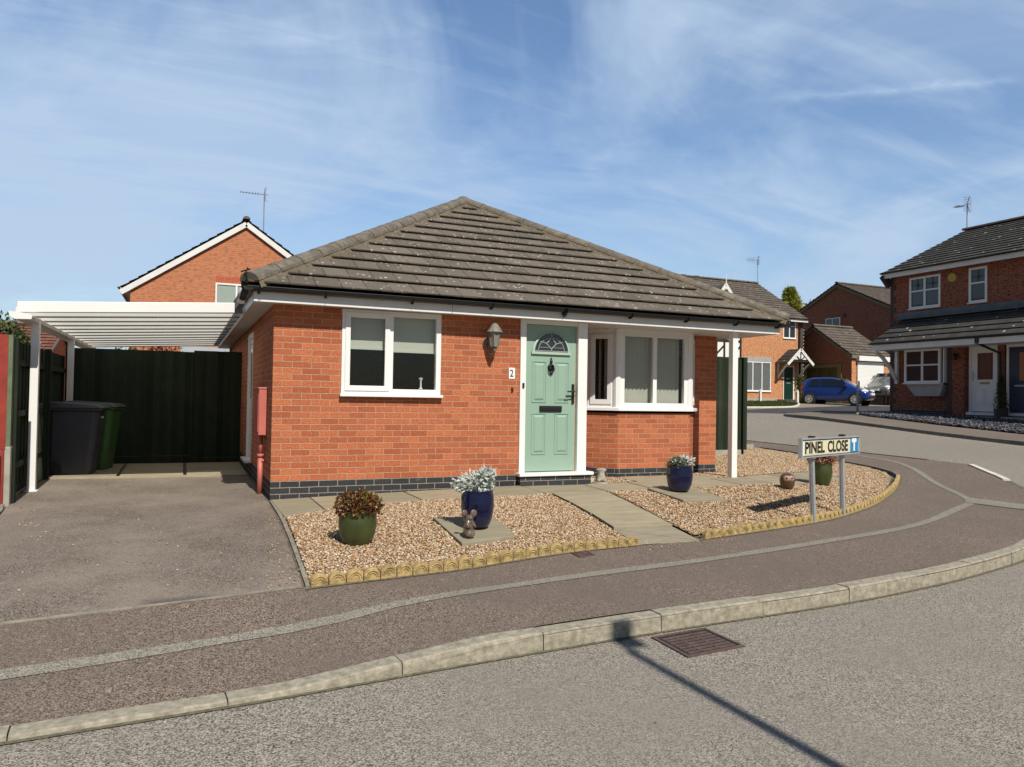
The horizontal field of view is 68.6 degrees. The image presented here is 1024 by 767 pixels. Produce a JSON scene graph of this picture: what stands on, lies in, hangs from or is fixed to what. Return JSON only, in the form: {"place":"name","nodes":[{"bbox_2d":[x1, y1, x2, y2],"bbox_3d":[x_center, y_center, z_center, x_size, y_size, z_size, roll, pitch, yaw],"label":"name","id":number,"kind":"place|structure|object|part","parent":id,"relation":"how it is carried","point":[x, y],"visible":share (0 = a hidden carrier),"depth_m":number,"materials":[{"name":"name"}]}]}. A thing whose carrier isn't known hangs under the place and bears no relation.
{"place":"outdoors","nodes":[
{"label":"outdoors","id":0,"kind":"place"},
{"bbox_2d":[0,476,302,622],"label":"driveway","id":1,"kind":"structure","parent":0,"point":[230,515],"depth_m":6.32,"materials":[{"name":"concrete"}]},
{"bbox_2d":[9,301,243,491],"bbox_3d":[-6.221,0.190,12.728,2.598,2.459,7.600,1,-1,-24],"label":"carport","id":2,"kind":"object","parent":1,"relation":"on","point":[118,324],"visible":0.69,"depth_m":10.24,"materials":[{"name":"white plastic"}]},
{"bbox_2d":[180,346,228,351],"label":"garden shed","id":3,"kind":"structure","parent":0,"point":[189,348],"depth_m":18.41,"materials":[{"name":"white paint"}]},
{"bbox_2d":[48,462,847,544],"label":"path","id":4,"kind":"structure","parent":0,"point":[299,506],"depth_m":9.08,"materials":[{"name":"beige concrete"}]},
{"bbox_2d":[49,401,110,475],"bbox_3d":[-6.460,0.808,11.068,0.848,1.074,0.588,1,-1,-18],"label":"wheelie bin","id":5,"kind":"object","parent":4,"relation":"on","point":[76,428],"visible":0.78,"depth_m":10.85,"materials":[{"name":"grey plastic"}]},
{"bbox_2d":[67,401,126,468],"bbox_3d":[-6.595,0.811,11.775,0.848,1.074,0.588,1,-1,-12],"label":"wheelie bin","id":6,"kind":"object","parent":4,"relation":"on","point":[109,435],"visible":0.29,"depth_m":11.64,"materials":[{"name":"green plastic"}]},
{"bbox_2d":[0,402,1023,766],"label":"road","id":7,"kind":"structure","parent":0,"point":[928,678],"depth_m":3.81,"materials":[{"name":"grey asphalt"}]},
{"bbox_2d":[0,559,1023,744],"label":"gutter dirt","id":8,"kind":"structure","parent":7,"relation":"on","point":[129,722],"depth_m":4.22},
{"bbox_2d":[651,627,744,657],"bbox_3d":[1.186,1.667,4.818,0.470,0.026,0.440,1,-1,-24],"label":"drain grate","id":9,"kind":"object","parent":7,"relation":"on","point":[699,642],"visible":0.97,"depth_m":4.79,"materials":[{"name":"metal"}]},
{"bbox_2d":[680,274,813,401],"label":"semi house","id":10,"kind":"structure","parent":7,"relation":"on","point":[776,363],"depth_m":44.28,"materials":[{"name":"orange brick"}]},
{"bbox_2d":[747,257,759,281],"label":"tv aerial","id":11,"kind":"object","parent":10,"relation":"attached to","point":[753,260],"visible":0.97,"depth_m":48.82,"materials":[{"name":"metal"}]},
{"bbox_2d":[747,361,770,391],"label":"window","id":12,"kind":"structure","parent":10,"relation":"in","point":[758,373],"depth_m":43.70,"materials":[{"name":"white plastic"}]},
{"bbox_2d":[784,367,792,399],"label":"door","id":13,"kind":"structure","parent":10,"relation":"in","point":[788,371],"depth_m":44.61,"materials":[{"name":"wood"}]},
{"bbox_2d":[783,321,795,338],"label":"window","id":14,"kind":"structure","parent":10,"relation":"in","point":[788,333],"depth_m":44.71,"materials":[{"name":"white plastic"}]},
{"bbox_2d":[747,398,776,400],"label":"wall","id":15,"kind":"structure","parent":7,"relation":"on","point":[764,399],"depth_m":42.60,"materials":[{"name":"concrete"}]},
{"bbox_2d":[747,403,799,407],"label":"lawn kerb","id":16,"kind":"structure","parent":7,"relation":"on","point":[798,404],"depth_m":36.27,"materials":[{"name":"concrete"}]},
{"bbox_2d":[780,285,803,310],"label":"conifer","id":17,"kind":"object","parent":7,"relation":"on","point":[790,297],"visible":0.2,"depth_m":72.87,"materials":[{"name":"green plant"}]},
{"bbox_2d":[796,390,798,402],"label":"bollard post","id":18,"kind":"object","parent":7,"relation":"on","point":[797,395],"visible":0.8,"depth_m":40.87,"materials":[{"name":"white paint"}]},
{"bbox_2d":[747,406,889,413],"bbox_3d":[18.000,1.283,36.743,21.719,0.345,4.145,2,-1,-32],"label":"dark road patch","id":19,"kind":"object","parent":7,"relation":"on","point":[828,409],"visible":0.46,"depth_m":35.19,"materials":[{"name":"grey asphalt"}]},
{"bbox_2d":[801,377,874,405],"bbox_3d":[17.529,0.430,40.290,3.530,1.533,1.940,0,-2,42],"label":"parked car","id":20,"kind":"object","parent":7,"relation":"on","point":[821,390],"visible":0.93,"depth_m":39.86,"materials":[{"name":"blue paint"}]},
{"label":"side window","id":21,"kind":"part","parent":20,"relation":"part of","materials":[{"name":"black glass"}]},
{"bbox_3d":[17.067,-0.032,39.739,1.410,0.420,0.128,0,-2,42],"label":"side window","id":22,"kind":"part","parent":20,"relation":"part of","materials":[{"name":"black glass"}]},
{"bbox_2d":[803,324,889,404],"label":"brick garage","id":23,"kind":"structure","parent":7,"relation":"on","point":[842,352],"depth_m":44.20,"materials":[{"name":"tile"}]},
{"bbox_2d":[807,367,836,402],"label":"olive door","id":24,"kind":"structure","parent":23,"relation":"in","point":[832,371],"depth_m":44.81,"materials":[{"name":"wood"}]},
{"bbox_2d":[857,362,883,404],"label":"roller door","id":25,"kind":"structure","parent":23,"relation":"in","point":[866,371],"depth_m":43.39,"materials":[{"name":"white metal"}]},
{"bbox_2d":[864,373,889,398],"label":"parked car","id":26,"kind":"object","parent":7,"relation":"on","point":[879,384],"visible":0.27,"depth_m":42.40,"materials":[{"name":"silver metal"}]},
{"bbox_2d":[885,390,889,405],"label":"chain fence","id":27,"kind":"object","parent":7,"relation":"on","point":[886,397],"visible":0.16,"depth_m":41.09,"materials":[{"name":"black metal"}]},
{"bbox_2d":[0,449,1023,740],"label":"land","id":28,"kind":"structure","parent":0,"point":[530,627],"depth_m":7.09,"materials":[{"name":"soil"}]},
{"bbox_2d":[0,334,8,503],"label":"red fence","id":29,"kind":"object","parent":28,"relation":"on","point":[4,341],"visible":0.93,"depth_m":8.22,"materials":[{"name":"red wood"}]},
{"bbox_2d":[3,335,14,506],"bbox_3d":[-5.551,0.518,8.279,0.060,2.110,0.100,1,-1,-24],"label":"fence post","id":30,"kind":"object","parent":28,"relation":"on","point":[8,454],"visible":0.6,"depth_m":8.25,"materials":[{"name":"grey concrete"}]},
{"bbox_2d":[0,310,43,348],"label":"garden tree","id":31,"kind":"object","parent":28,"relation":"on","point":[9,331],"visible":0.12,"depth_m":13.80,"materials":[{"name":"green plant"}]},
{"bbox_2d":[0,319,67,395],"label":"tiled bungalow","id":32,"kind":"object","parent":28,"relation":"on","point":[55,344],"visible":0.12,"depth_m":21.68,"materials":[{"name":"red brick"}]},
{"bbox_2d":[2,338,66,503],"bbox_3d":[-6.517,0.483,10.444,0.142,1.934,4.580,1,-1,-24],"label":"board fence","id":33,"kind":"object","parent":28,"relation":"on","point":[53,370],"visible":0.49,"depth_m":9.54,"materials":[{"name":"green wood"}]},
{"bbox_2d":[36,403,42,481],"bbox_3d":[-6.426,0.791,10.153,0.075,1.050,0.900,1,-1,-24],"label":"leaning board","id":34,"kind":"object","parent":28,"relation":"on","point":[39,446],"visible":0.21,"depth_m":10.29,"materials":[{"name":"wood"}]},
{"bbox_2d":[64,348,193,463],"bbox_3d":[-6.575,0.443,12.951,2.000,2.053,0.142,1,-1,-24],"label":"board fence","id":35,"kind":"object","parent":28,"relation":"on","point":[152,391],"visible":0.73,"depth_m":12.97,"materials":[{"name":"wood"}]},
{"bbox_2d":[0,486,309,624],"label":"driveway edging","id":36,"kind":"object","parent":28,"relation":"on","point":[295,552],"visible":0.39,"depth_m":5.10,"materials":[{"name":"grey concrete"}]},
{"bbox_2d":[141,346,182,351],"bbox_3d":[-7.863,0.166,16.741,1.187,2.582,1.108,1,-1,3],"label":"red hedge bush","id":37,"kind":"object","parent":28,"relation":"on","point":[157,348],"visible":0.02,"depth_m":16.73,"materials":[{"name":"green plant"}]},
{"bbox_2d":[117,216,293,350],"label":"detached house","id":38,"kind":"structure","parent":28,"relation":"on","point":[209,270],"depth_m":27.19,"materials":[{"name":"brick"}]},
{"bbox_2d":[215,283,240,302],"bbox_3d":[-10.091,-3.038,27.479,1.490,1.205,0.130,1,-1,-24],"label":"window","id":39,"kind":"structure","parent":38,"relation":"in","point":[224,292],"depth_m":27.36,"materials":[{"name":"white plastic"}]},
{"bbox_2d":[240,187,266,230],"bbox_3d":[-10.097,-6.336,29.326,1.050,2.803,0.440,1,-1,-24],"label":"tv aerial","id":40,"kind":"object","parent":38,"relation":"attached to","point":[264,194],"visible":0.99,"depth_m":29.46,"materials":[{"name":"metal"}]},
{"bbox_2d":[192,351,241,461],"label":"board gate","id":41,"kind":"structure","parent":28,"relation":"on","point":[216,407],"depth_m":13.46,"materials":[{"name":"wood"}]},
{"bbox_2d":[286,493,626,579],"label":"gravel","id":42,"kind":"structure","parent":28,"relation":"on","point":[423,510],"depth_m":7.05,"materials":[{"name":"beige gravel"}]},
{"bbox_2d":[338,508,376,544],"bbox_3d":[-1.341,1.242,6.511,0.326,0.285,0.326,1,-1,-24],"label":"planter","id":43,"kind":"object","parent":42,"relation":"on","point":[356,530],"visible":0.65,"depth_m":6.38,"materials":[{"name":"green ceramic"}]},
{"bbox_2d":[333,487,384,518],"bbox_3d":[-1.337,1.057,6.518,0.436,0.309,0.423,1,-1,17],"label":"bronze leaf plant","id":44,"kind":"object","parent":43,"relation":"in","point":[367,502],"visible":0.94,"depth_m":6.46,"materials":[{"name":"brown plant"}]},
{"bbox_2d":[433,516,514,546],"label":"paving slab","id":45,"kind":"structure","parent":42,"relation":"on","point":[495,530],"depth_m":6.93,"materials":[{"name":"beige concrete"}]},
{"bbox_2d":[462,509,476,536],"bbox_3d":[-0.381,1.246,6.691,0.128,0.242,0.123,1,-1,1],"label":"stone mouse","id":46,"kind":"object","parent":45,"relation":"on","point":[469,527],"visible":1,"depth_m":6.66,"materials":[{"name":"stone"}]},
{"bbox_2d":[461,488,493,526],"bbox_3d":[-0.326,1.167,7.066,0.316,0.335,0.316,1,-1,-24],"label":"planter","id":47,"kind":"object","parent":45,"relation":"on","point":[481,503],"visible":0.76,"depth_m":6.94,"materials":[{"name":"blue ceramic"}]},
{"bbox_2d":[450,463,495,494],"bbox_3d":[-0.347,0.911,7.052,0.446,0.336,0.346,1,-1,-24],"label":"silver leaf plant","id":48,"kind":"object","parent":47,"relation":"in","point":[483,475],"visible":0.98,"depth_m":7.03,"materials":[{"name":"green plant"}]},
{"bbox_2d":[309,536,638,586],"bbox_3d":[-0.117,1.464,6.220,3.162,0.183,0.096,2,-1,-34],"label":"garden edging","id":49,"kind":"object","parent":28,"relation":"on","point":[373,573],"visible":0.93,"depth_m":6.00,"materials":[{"name":"stone"}]},
{"bbox_2d":[219,196,790,499],"bbox_3d":[-1.342,-0.887,14.616,8.107,5.047,10.209,1,-1,-24],"label":"bungalow","id":50,"kind":"object","parent":28,"relation":"on","point":[370,362],"visible":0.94,"depth_m":10.22,"materials":[{"name":"red brick"}]},
{"bbox_2d":[248,338,252,457],"bbox_3d":[-4.083,0.231,11.787,0.038,1.890,0.760,1,-1,-24],"label":"side door","id":51,"kind":"structure","parent":50,"relation":"in","point":[252,338],"depth_m":11.91,"materials":[{"name":"white plastic"}]},
{"bbox_2d":[254,387,267,493],"bbox_3d":[-3.223,0.729,9.580,0.110,1.355,0.600,1,-1,-24],"label":"gas meter box","id":52,"kind":"object","parent":50,"relation":"attached to","point":[260,416],"visible":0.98,"depth_m":9.40,"materials":[{"name":"paint"}]},
{"bbox_2d":[254,392,258,431],"bbox_3d":[-3.261,0.356,9.569,0.006,0.500,0.480,1,-1,-24],"label":"cabinet door","id":53,"kind":"structure","parent":52,"relation":"in","point":[256,393],"depth_m":9.53,"materials":[{"name":"paint"}]},
{"bbox_2d":[339,308,442,397],"bbox_3d":[-1.544,-0.365,9.523,1.310,1.075,0.358,1,-1,-24],"label":"window","id":54,"kind":"structure","parent":50,"relation":"in","point":[390,332],"depth_m":9.43,"materials":[{"name":"white plastic"}]},
{"bbox_2d":[482,320,502,354],"bbox_3d":[-0.238,-0.599,9.842,0.220,0.459,0.269,1,-1,-24],"label":"wall lantern","id":55,"kind":"object","parent":50,"relation":"attached to","point":[494,331],"depth_m":9.78,"materials":[{"name":"metal"}]},
{"bbox_2d":[509,368,514,378],"bbox_3d":[-0.001,-0.137,10.078,0.090,0.150,0.012,1,-1,-24],"label":"house number","id":56,"kind":"object","parent":50,"relation":"attached to","point":[511,373],"visible":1,"depth_m":10.07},
{"bbox_2d":[524,324,575,471],"bbox_3d":[0.536,0.201,10.315,0.770,2.002,0.123,1,-1,-24],"label":"door","id":57,"kind":"structure","parent":50,"relation":"in","point":[550,350],"depth_m":10.32,"materials":[{"name":"green paint"}]},
{"bbox_2d":[587,329,697,410],"bbox_3d":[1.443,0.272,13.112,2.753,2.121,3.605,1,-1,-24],"label":"bay window","id":58,"kind":"structure","parent":50,"relation":"in","point":[641,370],"depth_m":11.56,"materials":[{"name":"white plastic"}]},
{"bbox_2d":[0,441,1023,725],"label":"footway","id":59,"kind":"structure","parent":28,"relation":"on","point":[974,529],"depth_m":5.15,"materials":[{"name":"asphalt"}]},
{"bbox_2d":[13,507,731,608],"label":"loose gravel","id":60,"kind":"structure","parent":59,"relation":"on","point":[273,554],"depth_m":6.13,"materials":[{"name":"beige gravel"}]},
{"bbox_2d":[0,455,973,679],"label":"trench patch","id":61,"kind":"object","parent":59,"relation":"on","point":[15,672],"visible":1,"depth_m":4.90,"materials":[{"name":"grey asphalt"}]},
{"bbox_2d":[570,550,594,557],"bbox_3d":[0.610,1.505,6.604,0.216,0.042,0.179,2,-1,-39],"label":"access cover","id":62,"kind":"object","parent":59,"relation":"on","point":[582,554],"visible":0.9,"depth_m":6.58,"materials":[{"name":"metal"}]},
{"bbox_2d":[305,477,902,588],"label":"gutter dirt","id":63,"kind":"structure","parent":59,"relation":"on","point":[899,485],"depth_m":6.41,"materials":[{"name":"brown soil"}]},
{"bbox_2d":[965,498,1023,508],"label":"trench patch","id":64,"kind":"object","parent":59,"relation":"on","point":[996,503],"visible":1,"depth_m":10.66,"materials":[{"name":"grey asphalt"}]},
{"bbox_2d":[0,489,1023,741],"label":"kerb","id":65,"kind":"structure","parent":28,"relation":"on","point":[492,645],"depth_m":4.65,"materials":[{"name":"concrete"}]},
{"bbox_2d":[716,357,747,454],"bbox_3d":[3.611,0.536,15.033,2.610,2.200,0.200,1,-1,-24],"label":"garden fence","id":66,"kind":"object","parent":28,"relation":"on","point":[722,375],"visible":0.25,"depth_m":15.34,"materials":[{"name":"wood"}]},
{"bbox_2d":[702,474,899,538],"bbox_3d":[4.458,1.584,10.005,0.567,0.247,7.122,0,-2,41],"label":"garden edging","id":67,"kind":"object","parent":28,"relation":"on","point":[785,522],"visible":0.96,"depth_m":8.39,"materials":[{"name":"stone"}]},
{"bbox_2d":[798,434,859,522],"bbox_3d":[3.740,1.135,8.873,1.671,1.046,0.104,2,-2,-45],"label":"street name sign","id":68,"kind":"object","parent":28,"relation":"on","point":[810,448],"visible":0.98,"depth_m":8.74,"materials":[{"name":"metal"}]},
{"bbox_2d":[759,447,900,478],"bbox_3d":[6.401,1.635,15.175,0.444,0.395,4.606,1,-1,-11],"label":"bed edging","id":69,"kind":"object","parent":28,"relation":"on","point":[892,473],"visible":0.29,"depth_m":14.33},
{"bbox_2d":[747,440,928,459],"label":"flush kerb","id":70,"kind":"structure","parent":28,"relation":"on","point":[860,452],"depth_m":16.34,"materials":[{"name":"concrete"}]},
{"bbox_2d":[968,464,1010,480],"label":"dropped kerb","id":71,"kind":"structure","parent":28,"relation":"on","point":[990,472],"depth_m":13.52,"materials":[{"name":"concrete"}]},
{"bbox_2d":[0,0,1023,349],"label":"sky","id":72,"kind":"structure","parent":0,"point":[823,142],"materials":[{"name":"blue"}]},
{"bbox_2d":[591,447,890,534],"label":"gravel","id":73,"kind":"structure","parent":0,"point":[771,461],"depth_m":9.95,"materials":[{"name":"beige gravel"}]},
{"bbox_2d":[593,468,608,483],"bbox_3d":[1.245,1.294,10.504,0.234,0.222,0.234,1,-1,-4],"label":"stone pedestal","id":74,"kind":"object","parent":73,"relation":"on","point":[600,477],"visible":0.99,"depth_m":10.44,"materials":[{"name":"beige stone"}]},
{"bbox_2d":[647,487,724,502],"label":"paving slab","id":75,"kind":"structure","parent":73,"relation":"on","point":[691,495],"depth_m":9.45,"materials":[{"name":"beige concrete"}]},
{"bbox_2d":[666,464,692,490],"bbox_3d":[2.163,1.215,9.684,0.340,0.320,0.340,1,-1,-24],"label":"planter","id":76,"kind":"object","parent":75,"relation":"on","point":[679,479],"visible":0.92,"depth_m":9.55,"materials":[{"name":"blue ceramic"}]},
{"bbox_2d":[666,453,695,468],"bbox_3d":[2.162,1.016,9.710,0.423,0.242,0.409,1,-1,-24],"label":"silver leaf plant","id":77,"kind":"object","parent":76,"relation":"in","point":[681,460],"visible":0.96,"depth_m":9.65,"materials":[{"name":"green plant"}]},
{"bbox_2d":[779,473,794,489],"bbox_3d":[3.818,1.350,10.403,0.208,0.225,0.219,1,-1,4],"label":"owl ornament","id":78,"kind":"object","parent":73,"relation":"on","point":[787,480],"visible":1,"depth_m":10.33,"materials":[{"name":"brown ceramic"}]},
{"bbox_2d":[815,462,832,485],"bbox_3d":[4.591,1.339,11.140,0.310,0.330,0.310,1,-1,-24],"label":"planter","id":79,"kind":"object","parent":73,"relation":"on","point":[823,473],"visible":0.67,"depth_m":11.01,"materials":[{"name":"green ceramic"}]},
{"bbox_2d":[807,456,836,465],"bbox_3d":[4.597,1.122,11.143,0.452,0.314,0.427,1,-1,-24],"label":"red leaf plant","id":80,"kind":"object","parent":79,"relation":"in","point":[829,460],"visible":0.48,"depth_m":11.06,"materials":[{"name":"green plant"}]},
{"bbox_2d":[747,400,797,405],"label":"grass","id":81,"kind":"structure","parent":0,"point":[764,403],"depth_m":38.91,"materials":[{"name":"green plant"}]},
{"bbox_2d":[822,412,1023,434],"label":"land","id":82,"kind":"structure","parent":0,"point":[849,413],"depth_m":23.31,"materials":[{"name":"gravel"},{"name":"grey concrete"}]},
{"bbox_2d":[856,381,859,412],"bbox_3d":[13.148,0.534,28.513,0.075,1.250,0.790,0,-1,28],"label":"bollard post","id":83,"kind":"object","parent":82,"relation":"on","point":[857,397],"visible":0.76,"depth_m":28.26,"materials":[{"name":"metal"}]},
{"bbox_2d":[784,411,1023,445],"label":"kerb","id":84,"kind":"structure","parent":82,"relation":"on","point":[980,438],"depth_m":20.16,"materials":[{"name":"concrete"}]},
{"bbox_2d":[788,411,1023,440],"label":"footway","id":85,"kind":"structure","parent":82,"relation":"on","point":[981,433],"depth_m":21.39,"materials":[{"name":"concrete"}]},
{"bbox_2d":[856,413,1023,419],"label":"slate bed edging","id":86,"kind":"object","parent":82,"relation":"on","point":[1017,418],"visible":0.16,"depth_m":22.30,"materials":[{"name":"concrete"}]},
{"bbox_2d":[858,412,1023,431],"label":"slate chippings","id":87,"kind":"object","parent":82,"relation":"on","point":[973,422],"visible":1,"depth_m":22.44,"materials":[{"name":"grey gravel"}]},
{"bbox_2d":[868,215,1023,417],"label":"terraced house","id":88,"kind":"structure","parent":82,"relation":"on","point":[952,339],"depth_m":24.29,"materials":[{"name":"red brick"}]},
{"bbox_2d":[907,273,940,310],"bbox_3d":[14.013,-3.092,25.462,0.160,1.115,1.210,1,-1,-24],"label":"window","id":89,"kind":"structure","parent":88,"relation":"in","point":[924,291],"depth_m":25.43,"materials":[{"name":"white plastic"}]},
{"bbox_2d":[902,348,947,395],"bbox_3d":[13.854,-0.362,25.144,0.400,1.570,1.440,1,-1,-24],"label":"window","id":90,"kind":"structure","parent":88,"relation":"in","point":[922,367],"depth_m":25.01,"materials":[{"name":"white plastic"}]},
{"bbox_2d":[954,196,971,230],"bbox_3d":[17.117,-6.186,28.499,0.440,1.753,0.650,1,-1,-24],"label":"tv aerial","id":91,"kind":"object","parent":88,"relation":"attached to","point":[967,204],"visible":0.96,"depth_m":28.33,"materials":[{"name":"metal"}]},
{"bbox_2d":[967,266,987,303],"bbox_3d":[14.747,-3.114,23.748,0.130,1.155,0.640,1,-1,-24],"label":"window","id":92,"kind":"structure","parent":88,"relation":"in","point":[977,275],"depth_m":23.76,"materials":[{"name":"white plastic"}]},
{"bbox_2d":[971,348,994,411],"bbox_3d":[14.782,-0.095,23.522,0.090,2.000,0.770,1,-1,-24],"label":"door","id":93,"kind":"structure","parent":88,"relation":"in","point":[983,360],"depth_m":23.52,"materials":[{"name":"white plastic"}]},
{"bbox_2d":[1009,346,1023,411],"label":"door","id":94,"kind":"structure","parent":88,"relation":"in","point":[1016,354],"depth_m":22.59,"materials":[{"name":"blue paint"}]},
{"bbox_2d":[992,374,1009,417],"bbox_3d":[14.790,0.400,22.695,0.470,1.387,0.447,1,-1,-24],"label":"cone shrub","id":95,"kind":"object","parent":82,"relation":"on","point":[999,412],"visible":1,"depth_m":22.64,"materials":[{"name":"green plant"}]},
{"bbox_3d":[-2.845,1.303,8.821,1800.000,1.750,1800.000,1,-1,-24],"label":"ground","id":96,"kind":"structure","parent":0,"visible":0},
{"bbox_2d":[797,281,890,404],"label":"gabled house","id":97,"kind":"structure","parent":96,"relation":"on","point":[863,310],"depth_m":50.63,"materials":[{"name":"brown brick"}]},
{"bbox_2d":[825,317,840,325],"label":"window","id":98,"kind":"structure","parent":97,"relation":"in","point":[830,321],"depth_m":51.70,"materials":[{"name":"white plastic"}]},
{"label":"lawn","id":99,"kind":"structure","parent":0,"visible":0},
{"bbox_2d":[759,389,761,401],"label":"bollard post","id":100,"kind":"object","parent":99,"relation":"on","point":[760,394],"visible":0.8,"depth_m":41.37,"materials":[{"name":"white paint"}]},
{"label":"house apron","id":101,"kind":"structure","parent":0,"visible":0},
{"bbox_2d":[795,392,803,402],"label":"planter","id":102,"kind":"object","parent":101,"relation":"on","point":[800,398],"visible":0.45,"depth_m":41.43,"materials":[{"name":"green ceramic"}]},
{"bbox_2d":[793,374,805,391],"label":"shrub","id":103,"kind":"object","parent":102,"relation":"in","point":[797,387],"visible":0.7,"depth_m":41.62,"materials":[{"name":"green plant"}]}
]}

